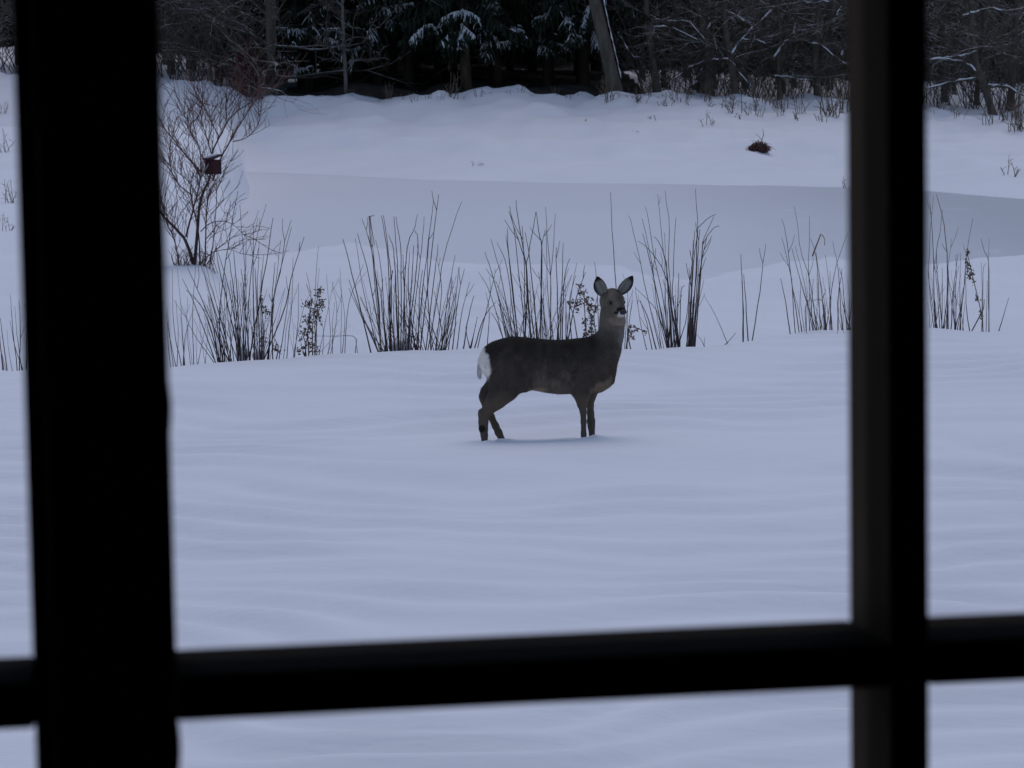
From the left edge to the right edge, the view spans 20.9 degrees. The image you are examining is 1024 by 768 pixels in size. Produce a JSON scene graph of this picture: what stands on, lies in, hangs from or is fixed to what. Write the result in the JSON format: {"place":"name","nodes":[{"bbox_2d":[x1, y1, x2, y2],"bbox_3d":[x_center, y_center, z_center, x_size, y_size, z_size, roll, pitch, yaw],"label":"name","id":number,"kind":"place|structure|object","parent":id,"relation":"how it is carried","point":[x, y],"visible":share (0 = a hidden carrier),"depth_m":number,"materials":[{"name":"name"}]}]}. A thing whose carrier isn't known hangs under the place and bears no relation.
{"place":"outdoors","nodes":[
{"label":"outdoors","id":0,"kind":"place"},
{"bbox_2d":[277,58,645,98],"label":"forest floor","id":1,"kind":"structure","parent":0,"point":[333,87],"depth_m":80.42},
{"bbox_2d":[249,2,348,86],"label":"spruce tree","id":2,"kind":"object","parent":1,"relation":"on","point":[300,82],"visible":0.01,"depth_m":82.47,"materials":[{"name":"green plant"}]},
{"bbox_2d":[225,0,387,91],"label":"spruce tree","id":3,"kind":"object","parent":1,"relation":"on","point":[300,37],"visible":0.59,"depth_m":76.63,"materials":[{"name":"green plant"}]},
{"bbox_2d":[289,0,391,77],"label":"spruce tree","id":4,"kind":"object","parent":1,"relation":"on","point":[357,74],"depth_m":80.73,"materials":[{"name":"green plant"}]},
{"bbox_2d":[311,0,388,93],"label":"birch sapling","id":5,"kind":"object","parent":1,"relation":"on","point":[344,43],"visible":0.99,"depth_m":74.94,"materials":[{"name":"grey plant"}]},
{"bbox_2d":[299,0,445,85],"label":"spruce tree","id":6,"kind":"object","parent":1,"relation":"on","point":[373,36],"visible":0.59,"depth_m":76.92,"materials":[{"name":"green plant"}]},
{"bbox_2d":[337,0,455,83],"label":"spruce tree","id":7,"kind":"object","parent":1,"relation":"on","point":[393,56],"visible":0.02,"depth_m":81.02,"materials":[{"name":"green plant"}]},
{"bbox_2d":[363,12,520,82],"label":"spruce tree","id":8,"kind":"object","parent":1,"relation":"on","point":[438,77],"visible":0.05,"depth_m":83.10,"materials":[{"name":"green plant"}]},
{"bbox_2d":[420,0,573,84],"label":"spruce tree","id":9,"kind":"object","parent":1,"relation":"on","point":[484,51],"visible":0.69,"depth_m":76.74,"materials":[{"name":"green plant"}]},
{"bbox_2d":[555,0,658,70],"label":"spruce tree","id":10,"kind":"object","parent":1,"relation":"on","point":[598,66],"visible":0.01,"depth_m":92.61,"materials":[{"name":"green plant"}]},
{"bbox_2d":[0,43,1023,767],"bbox_3d":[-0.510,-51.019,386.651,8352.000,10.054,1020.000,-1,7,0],"label":"snow ground","id":11,"kind":"structure","parent":0,"point":[352,493],"depth_m":16.71,"materials":[{"name":"snow"}]},
{"bbox_2d":[0,0,13,69],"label":"thicket bush","id":12,"kind":"object","parent":11,"relation":"on","point":[1,19],"visible":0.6,"depth_m":76.50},
{"bbox_2d":[0,1,13,73],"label":"thicket bush","id":13,"kind":"object","parent":11,"relation":"on","point":[6,55],"visible":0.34,"depth_m":77.27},
{"bbox_2d":[0,296,22,370],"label":"osier clump","id":14,"kind":"object","parent":11,"relation":"on","point":[2,360],"visible":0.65,"depth_m":21.46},
{"bbox_2d":[2,0,234,70],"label":"bare tree","id":15,"kind":"object","parent":11,"relation":"on","point":[188,39],"visible":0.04,"depth_m":81.28,"materials":[{"name":"grey plant"}]},
{"bbox_2d":[2,0,284,74],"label":"bare tree","id":16,"kind":"object","parent":11,"relation":"on","point":[168,61],"visible":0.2,"depth_m":78.32,"materials":[{"name":"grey plant"}]},
{"bbox_2d":[167,267,215,366],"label":"osier clump","id":17,"kind":"object","parent":11,"relation":"on","point":[187,335],"visible":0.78,"depth_m":21.68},
{"bbox_2d":[159,0,228,79],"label":"thicket bush","id":18,"kind":"object","parent":11,"relation":"on","point":[170,76],"visible":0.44,"depth_m":76.14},
{"bbox_2d":[160,0,237,80],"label":"thicket bush","id":19,"kind":"object","parent":11,"relation":"on","point":[204,69],"visible":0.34,"depth_m":77.58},
{"bbox_2d":[159,0,254,81],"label":"thicket bush","id":20,"kind":"object","parent":11,"relation":"on","point":[179,65],"visible":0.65,"depth_m":75.71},
{"bbox_2d":[160,0,277,85],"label":"thicket bush","id":21,"kind":"object","parent":11,"relation":"on","point":[207,48],"visible":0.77,"depth_m":75.68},
{"bbox_2d":[161,0,294,93],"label":"thicket bush","id":22,"kind":"object","parent":11,"relation":"on","point":[230,43],"visible":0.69,"depth_m":75.38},
{"bbox_2d":[178,0,282,75],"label":"bare tree","id":23,"kind":"object","parent":11,"relation":"on","point":[245,4],"visible":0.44,"depth_m":79.17,"materials":[{"name":"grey plant"}]},
{"bbox_2d":[162,0,303,72],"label":"spruce tree","id":24,"kind":"object","parent":11,"relation":"on","point":[225,44],"visible":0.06,"depth_m":81.56,"materials":[{"name":"green plant"}]},
{"bbox_2d":[161,39,307,273],"bbox_3d":[-3.511,-2.610,32.905,2.161,2.988,1.384,-1,7,0],"label":"bare bush","id":25,"kind":"object","parent":11,"relation":"on","point":[193,260],"visible":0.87,"depth_m":32.97,"materials":[{"name":"plant"}]},
{"bbox_2d":[200,153,222,175],"bbox_3d":[-3.529,-2.575,32.593,0.219,0.258,0.179,6,10,42],"label":"nest box","id":26,"kind":"object","parent":25,"relation":"hanging from","point":[212,165],"visible":1,"depth_m":32.54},
{"bbox_2d":[189,33,293,97],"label":"thicket bush","id":27,"kind":"object","parent":11,"relation":"on","point":[252,70],"visible":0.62,"depth_m":75.27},
{"bbox_2d":[183,192,303,362],"bbox_3d":[-2.124,-0.680,22.026,0.986,1.686,0.554,-1,7,0],"label":"osier clump","id":28,"kind":"object","parent":11,"relation":"on","point":[238,339],"visible":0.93,"depth_m":22.02,"materials":[{"name":"plant"}]},
{"bbox_2d":[197,4,297,86],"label":"thicket bush","id":29,"kind":"object","parent":11,"relation":"on","point":[228,47],"visible":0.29,"depth_m":76.95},
{"bbox_2d":[226,13,298,89],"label":"thicket bush","id":30,"kind":"object","parent":11,"relation":"on","point":[254,60],"visible":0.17,"depth_m":77.93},
{"bbox_2d":[159,0,376,82],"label":"bare tree","id":31,"kind":"object","parent":11,"relation":"on","point":[175,8],"visible":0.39,"depth_m":76.97,"materials":[{"name":"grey plant"}]},
{"bbox_2d":[258,295,284,359],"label":"dry plant","id":32,"kind":"object","parent":11,"relation":"on","point":[275,348],"visible":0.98,"depth_m":21.99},
{"bbox_2d":[159,0,454,118],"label":"bare tree","id":33,"kind":"object","parent":11,"relation":"on","point":[270,7],"visible":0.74,"depth_m":75.14,"materials":[{"name":"grey plant"}]},
{"bbox_2d":[296,286,326,355],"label":"dry plant","id":34,"kind":"object","parent":11,"relation":"on","point":[315,310],"visible":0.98,"depth_m":22.14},
{"bbox_2d":[283,246,365,358],"bbox_3d":[-1.520,-0.482,22.272,0.693,1.217,0.530,0,7,5],"label":"osier clump","id":35,"kind":"object","parent":11,"relation":"on","point":[341,300],"visible":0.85,"depth_m":22.30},
{"bbox_2d":[334,0,479,90],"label":"spruce tree","id":36,"kind":"object","parent":11,"relation":"on","point":[407,68],"visible":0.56,"depth_m":76.64,"materials":[{"name":"green plant"}]},
{"bbox_2d":[343,194,476,352],"bbox_3d":[-0.820,-0.737,22.562,1.078,1.686,0.586,-1,7,0],"label":"osier clump","id":37,"kind":"object","parent":11,"relation":"on","point":[407,337],"visible":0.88,"depth_m":22.53,"materials":[{"name":"plant"}]},
{"bbox_2d":[366,41,511,79],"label":"spruce tree","id":38,"kind":"object","parent":11,"relation":"on","point":[445,74],"visible":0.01,"depth_m":85.64,"materials":[{"name":"green plant"}]},
{"bbox_2d":[383,0,539,89],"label":"spruce tree","id":39,"kind":"object","parent":11,"relation":"on","point":[463,18],"visible":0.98,"depth_m":75.43,"materials":[{"name":"green plant"}]},
{"bbox_2d":[440,7,563,79],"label":"spruce tree","id":40,"kind":"object","parent":11,"relation":"on","point":[490,71],"visible":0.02,"depth_m":81.75,"materials":[{"name":"green plant"}]},
{"bbox_2d":[0,0,1023,83],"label":"wood","id":41,"kind":"object","parent":11,"relation":"on","point":[524,57],"visible":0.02,"depth_m":99.09,"materials":[{"name":"plant"}]},
{"bbox_2d":[471,206,585,347],"bbox_3d":[0.089,-0.732,22.800,1.027,1.572,0.607,-1,7,0],"label":"osier clump","id":42,"kind":"object","parent":11,"relation":"on","point":[541,300],"visible":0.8,"depth_m":22.79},
{"bbox_2d":[476,276,633,440],"bbox_3d":[0.270,-0.128,17.416,0.998,1.091,0.321,-1,7,-6],"label":"roe deer","id":43,"kind":"object","parent":11,"relation":"on","point":[582,371],"visible":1,"depth_m":17.35},
{"bbox_2d":[485,0,626,86],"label":"spruce tree","id":44,"kind":"object","parent":11,"relation":"on","point":[544,51],"visible":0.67,"depth_m":77.09,"materials":[{"name":"green plant"}]},
{"bbox_2d":[502,0,656,84],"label":"spruce tree","id":45,"kind":"object","parent":11,"relation":"on","point":[573,38],"visible":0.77,"depth_m":76.38,"materials":[{"name":"green plant"}]},
{"bbox_2d":[567,283,599,337],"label":"dry plant","id":46,"kind":"object","parent":11,"relation":"on","point":[585,300],"visible":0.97,"depth_m":22.64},
{"bbox_2d":[529,0,651,83],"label":"spruce tree","id":47,"kind":"object","parent":11,"relation":"on","point":[577,71],"visible":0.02,"depth_m":81.80,"materials":[{"name":"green plant"}]},
{"bbox_2d":[589,0,623,92],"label":"leaning tree","id":48,"kind":"object","parent":11,"relation":"on","point":[605,46],"visible":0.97,"depth_m":74.52,"materials":[{"name":"grey plant"}]},
{"bbox_2d":[575,11,690,87],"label":"thicket bush","id":49,"kind":"object","parent":11,"relation":"on","point":[639,53],"visible":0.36,"depth_m":78.33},
{"bbox_2d":[573,0,706,92],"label":"thicket bush","id":50,"kind":"object","parent":11,"relation":"on","point":[633,66],"visible":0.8,"depth_m":76.47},
{"bbox_2d":[515,0,783,92],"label":"bare tree","id":51,"kind":"object","parent":11,"relation":"on","point":[656,81],"visible":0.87,"depth_m":76.38,"materials":[{"name":"grey plant"}]},
{"bbox_2d":[626,193,684,349],"bbox_3d":[1.147,-0.738,22.561,0.549,1.644,0.500,-1,7,0],"label":"osier clump","id":52,"kind":"object","parent":11,"relation":"on","point":[677,341],"visible":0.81,"depth_m":22.57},
{"bbox_2d":[637,5,695,87],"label":"thicket bush","id":53,"kind":"object","parent":11,"relation":"on","point":[664,66],"visible":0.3,"depth_m":79.52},
{"bbox_2d":[617,0,722,87],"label":"bare tree","id":54,"kind":"object","parent":11,"relation":"on","point":[661,11],"visible":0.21,"depth_m":82.40,"materials":[{"name":"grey plant"}]},
{"bbox_2d":[631,13,719,92],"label":"thicket bush","id":55,"kind":"object","parent":11,"relation":"on","point":[683,60],"visible":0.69,"depth_m":77.41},
{"bbox_2d":[641,24,719,94],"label":"thicket bush","id":56,"kind":"object","parent":11,"relation":"on","point":[685,74],"visible":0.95,"depth_m":76.59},
{"bbox_2d":[650,0,738,88],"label":"bare tree","id":57,"kind":"object","parent":11,"relation":"on","point":[696,23],"visible":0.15,"depth_m":85.34,"materials":[{"name":"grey plant"}]},
{"bbox_2d":[617,0,772,90],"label":"thicket bush","id":58,"kind":"object","parent":11,"relation":"on","point":[688,44],"visible":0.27,"depth_m":78.94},
{"bbox_2d":[681,189,718,346],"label":"osier clump","id":59,"kind":"object","parent":11,"relation":"on","point":[691,333],"visible":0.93,"depth_m":22.55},
{"bbox_2d":[638,2,782,95],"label":"thicket bush","id":60,"kind":"object","parent":11,"relation":"on","point":[720,72],"visible":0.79,"depth_m":76.93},
{"bbox_2d":[683,24,742,96],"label":"thicket bush","id":61,"kind":"object","parent":11,"relation":"on","point":[716,73],"visible":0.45,"depth_m":77.87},
{"bbox_2d":[590,0,841,89],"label":"bare tree","id":62,"kind":"object","parent":11,"relation":"on","point":[744,24],"visible":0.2,"depth_m":83.30,"materials":[{"name":"grey plant"}]},
{"bbox_2d":[631,0,804,95],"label":"bare tree","id":63,"kind":"object","parent":11,"relation":"on","point":[707,75],"visible":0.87,"depth_m":76.72,"materials":[{"name":"grey plant"}]},
{"bbox_2d":[688,26,756,95],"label":"thicket bush","id":64,"kind":"object","parent":11,"relation":"on","point":[725,81],"visible":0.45,"depth_m":78.77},
{"bbox_2d":[623,0,846,95],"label":"bare tree","id":65,"kind":"object","parent":11,"relation":"on","point":[730,58],"visible":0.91,"depth_m":75.46,"materials":[{"name":"grey plant"}]},
{"bbox_2d":[633,0,838,81],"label":"bare tree","id":66,"kind":"object","parent":11,"relation":"on","point":[747,31],"visible":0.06,"depth_m":90.18,"materials":[{"name":"grey plant"}]},
{"bbox_2d":[671,0,813,96],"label":"thicket bush","id":67,"kind":"object","parent":11,"relation":"on","point":[751,47],"visible":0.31,"depth_m":79.38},
{"bbox_2d":[641,0,845,90],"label":"bare tree","id":68,"kind":"object","parent":11,"relation":"on","point":[831,31],"visible":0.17,"depth_m":83.07,"materials":[{"name":"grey plant"}]},
{"bbox_2d":[741,264,748,341],"bbox_3d":[1.916,-0.509,22.703,0.074,1.098,0.201,-1,7,-2],"label":"stem pair","id":69,"kind":"object","parent":11,"relation":"on","point":[743,311],"visible":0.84,"depth_m":22.74},
{"bbox_2d":[713,4,787,97],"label":"thicket bush","id":70,"kind":"object","parent":11,"relation":"on","point":[744,74],"visible":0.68,"depth_m":76.84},
{"bbox_2d":[658,0,846,96],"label":"bare tree","id":71,"kind":"object","parent":11,"relation":"on","point":[817,27],"visible":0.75,"depth_m":76.66,"materials":[{"name":"grey plant"}]},
{"bbox_2d":[682,0,832,100],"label":"thicket bush","id":72,"kind":"object","parent":11,"relation":"on","point":[761,77],"visible":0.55,"depth_m":77.84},
{"bbox_2d":[746,132,773,152],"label":"grass tussock","id":73,"kind":"object","parent":11,"relation":"on","point":[761,147],"depth_m":63.03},
{"bbox_2d":[694,0,828,90],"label":"bare tree","id":74,"kind":"object","parent":11,"relation":"on","point":[708,10],"visible":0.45,"depth_m":77.82,"materials":[{"name":"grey plant"}]},
{"bbox_2d":[748,26,810,96],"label":"thicket bush","id":75,"kind":"object","parent":11,"relation":"on","point":[773,92],"visible":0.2,"depth_m":80.60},
{"bbox_2d":[752,28,830,92],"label":"thicket bush","id":76,"kind":"object","parent":11,"relation":"on","point":[794,62],"visible":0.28,"depth_m":79.01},
{"bbox_2d":[750,17,836,92],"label":"thicket bush","id":77,"kind":"object","parent":11,"relation":"on","point":[811,83],"visible":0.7,"depth_m":77.50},
{"bbox_2d":[757,26,835,96],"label":"thicket bush","id":78,"kind":"object","parent":11,"relation":"on","point":[769,69],"visible":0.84,"depth_m":77.42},
{"bbox_2d":[769,2,846,97],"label":"thicket bush","id":79,"kind":"object","parent":11,"relation":"on","point":[826,71],"visible":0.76,"depth_m":77.08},
{"bbox_2d":[658,0,967,23],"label":"bare tree","id":80,"kind":"object","parent":11,"relation":"on","point":[800,6],"visible":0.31,"depth_m":77.74,"materials":[{"name":"grey plant"}]},
{"bbox_2d":[780,206,847,333],"bbox_3d":[2.587,-0.766,23.372,0.658,1.430,0.522,-2,7,-8],"label":"osier clump","id":81,"kind":"object","parent":11,"relation":"on","point":[823,317],"visible":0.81,"depth_m":23.38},
{"bbox_2d":[786,12,846,97],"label":"thicket bush","id":82,"kind":"object","parent":11,"relation":"on","point":[821,59],"visible":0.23,"depth_m":79.93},
{"bbox_2d":[805,2,846,85],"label":"bare tree","id":83,"kind":"object","parent":11,"relation":"on","point":[825,18],"visible":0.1,"depth_m":90.12,"materials":[{"name":"grey plant"}]},
{"bbox_2d":[681,0,974,87],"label":"bare tree","id":84,"kind":"object","parent":11,"relation":"on","point":[802,25],"visible":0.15,"depth_m":86.38,"materials":[{"name":"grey plant"}]},
{"bbox_2d":[810,17,846,99],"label":"thicket bush","id":85,"kind":"object","parent":11,"relation":"on","point":[839,70],"visible":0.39,"depth_m":77.87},
{"bbox_2d":[814,75,843,114],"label":"dry weed","id":86,"kind":"object","parent":11,"relation":"on","point":[827,100],"visible":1,"depth_m":70.68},
{"bbox_2d":[730,0,952,92],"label":"bare tree","id":87,"kind":"object","parent":11,"relation":"on","point":[784,8],"visible":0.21,"depth_m":81.35,"materials":[{"name":"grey plant"}]},
{"bbox_2d":[707,0,1022,99],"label":"bare tree","id":88,"kind":"object","parent":11,"relation":"on","point":[777,57],"visible":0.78,"depth_m":76.33,"materials":[{"name":"grey plant"}]},
{"bbox_2d":[798,0,993,39],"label":"bare tree","id":89,"kind":"object","parent":11,"relation":"on","point":[841,2],"visible":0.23,"depth_m":75.20,"materials":[{"name":"grey plant"}]},
{"bbox_2d":[794,0,1023,88],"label":"bare tree","id":90,"kind":"object","parent":11,"relation":"on","point":[930,29],"visible":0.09,"depth_m":90.42,"materials":[{"name":"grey plant"}]},
{"bbox_2d":[833,0,1023,94],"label":"bare tree","id":91,"kind":"object","parent":11,"relation":"on","point":[948,18],"visible":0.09,"depth_m":85.27,"materials":[{"name":"grey plant"}]},
{"bbox_2d":[838,0,1023,104],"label":"bare tree","id":92,"kind":"object","parent":11,"relation":"on","point":[982,20],"visible":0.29,"depth_m":80.08,"materials":[{"name":"grey plant"}]},
{"bbox_2d":[927,45,969,108],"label":"thicket bush","id":93,"kind":"object","parent":11,"relation":"on","point":[937,94],"visible":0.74,"depth_m":76.80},
{"bbox_2d":[927,194,972,330],"bbox_3d":[3.731,-0.858,23.737,0.459,1.521,0.493,1,7,11],"label":"osier clump","id":94,"kind":"object","parent":11,"relation":"on","point":[935,314],"visible":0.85,"depth_m":23.74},
{"bbox_2d":[927,0,995,102],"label":"thicket bush","id":95,"kind":"object","parent":11,"relation":"on","point":[942,68],"visible":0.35,"depth_m":78.52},
{"bbox_2d":[927,24,1017,107],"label":"thicket bush","id":96,"kind":"object","parent":11,"relation":"on","point":[948,99],"visible":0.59,"depth_m":77.59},
{"bbox_2d":[964,248,984,331],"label":"dry plant","id":97,"kind":"object","parent":11,"relation":"on","point":[971,273],"visible":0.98,"depth_m":23.38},
{"bbox_2d":[926,0,1022,53],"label":"bare tree","id":98,"kind":"object","parent":11,"relation":"on","point":[976,21],"visible":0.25,"depth_m":81.51,"materials":[{"name":"grey plant"}]},
{"bbox_2d":[926,0,1022,64],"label":"bare tree","id":99,"kind":"object","parent":11,"relation":"on","point":[951,12],"visible":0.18,"depth_m":83.05,"materials":[{"name":"grey plant"}]},
{"bbox_2d":[926,0,1023,114],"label":"bare tree","id":100,"kind":"object","parent":11,"relation":"on","point":[975,67],"visible":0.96,"depth_m":75.14,"materials":[{"name":"grey plant"}]},
{"bbox_2d":[926,0,1023,101],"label":"bare tree","id":101,"kind":"object","parent":11,"relation":"on","point":[942,26],"visible":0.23,"depth_m":81.14,"materials":[{"name":"grey plant"}]},
{"bbox_2d":[927,9,1023,109],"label":"thicket bush","id":102,"kind":"object","parent":11,"relation":"on","point":[971,89],"visible":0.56,"depth_m":77.33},
{"bbox_2d":[927,0,1023,92],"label":"bare tree","id":103,"kind":"object","parent":11,"relation":"on","point":[983,42],"visible":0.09,"depth_m":89.32,"materials":[{"name":"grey plant"}]},
{"bbox_2d":[929,3,1023,107],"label":"thicket bush","id":104,"kind":"object","parent":11,"relation":"on","point":[966,102],"visible":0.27,"depth_m":79.62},
{"bbox_2d":[941,0,1023,111],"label":"thicket bush","id":105,"kind":"object","parent":11,"relation":"on","point":[1006,71],"visible":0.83,"depth_m":76.38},
{"bbox_2d":[981,239,989,331],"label":"osier clump","id":106,"kind":"object","parent":11,"relation":"on","point":[988,297],"visible":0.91,"depth_m":23.54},
{"bbox_2d":[960,15,1023,109],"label":"thicket bush","id":107,"kind":"object","parent":11,"relation":"on","point":[986,61],"visible":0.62,"depth_m":77.28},
{"bbox_2d":[975,0,1023,108],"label":"bare tree","id":108,"kind":"object","parent":11,"relation":"on","point":[1016,19],"visible":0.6,"depth_m":78.34,"materials":[{"name":"grey plant"}]},
{"bbox_3d":[0.181,0.726,1.988,5.200,4.350,0.300,-2,7,-9],"label":"window wall","id":109,"kind":"structure","parent":11,"relation":"on","visible":0},
{"bbox_2d":[0,0,1023,767],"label":"window","id":110,"kind":"structure","parent":109,"relation":"attached to","point":[108,674],"depth_m":1.70,"materials":[{"name":"brown wood"}]},
{"bbox_2d":[237,172,1023,279],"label":"frozen pond","id":111,"kind":"structure","parent":0,"point":[316,210],"depth_m":47.63,"materials":[{"name":"ice"}]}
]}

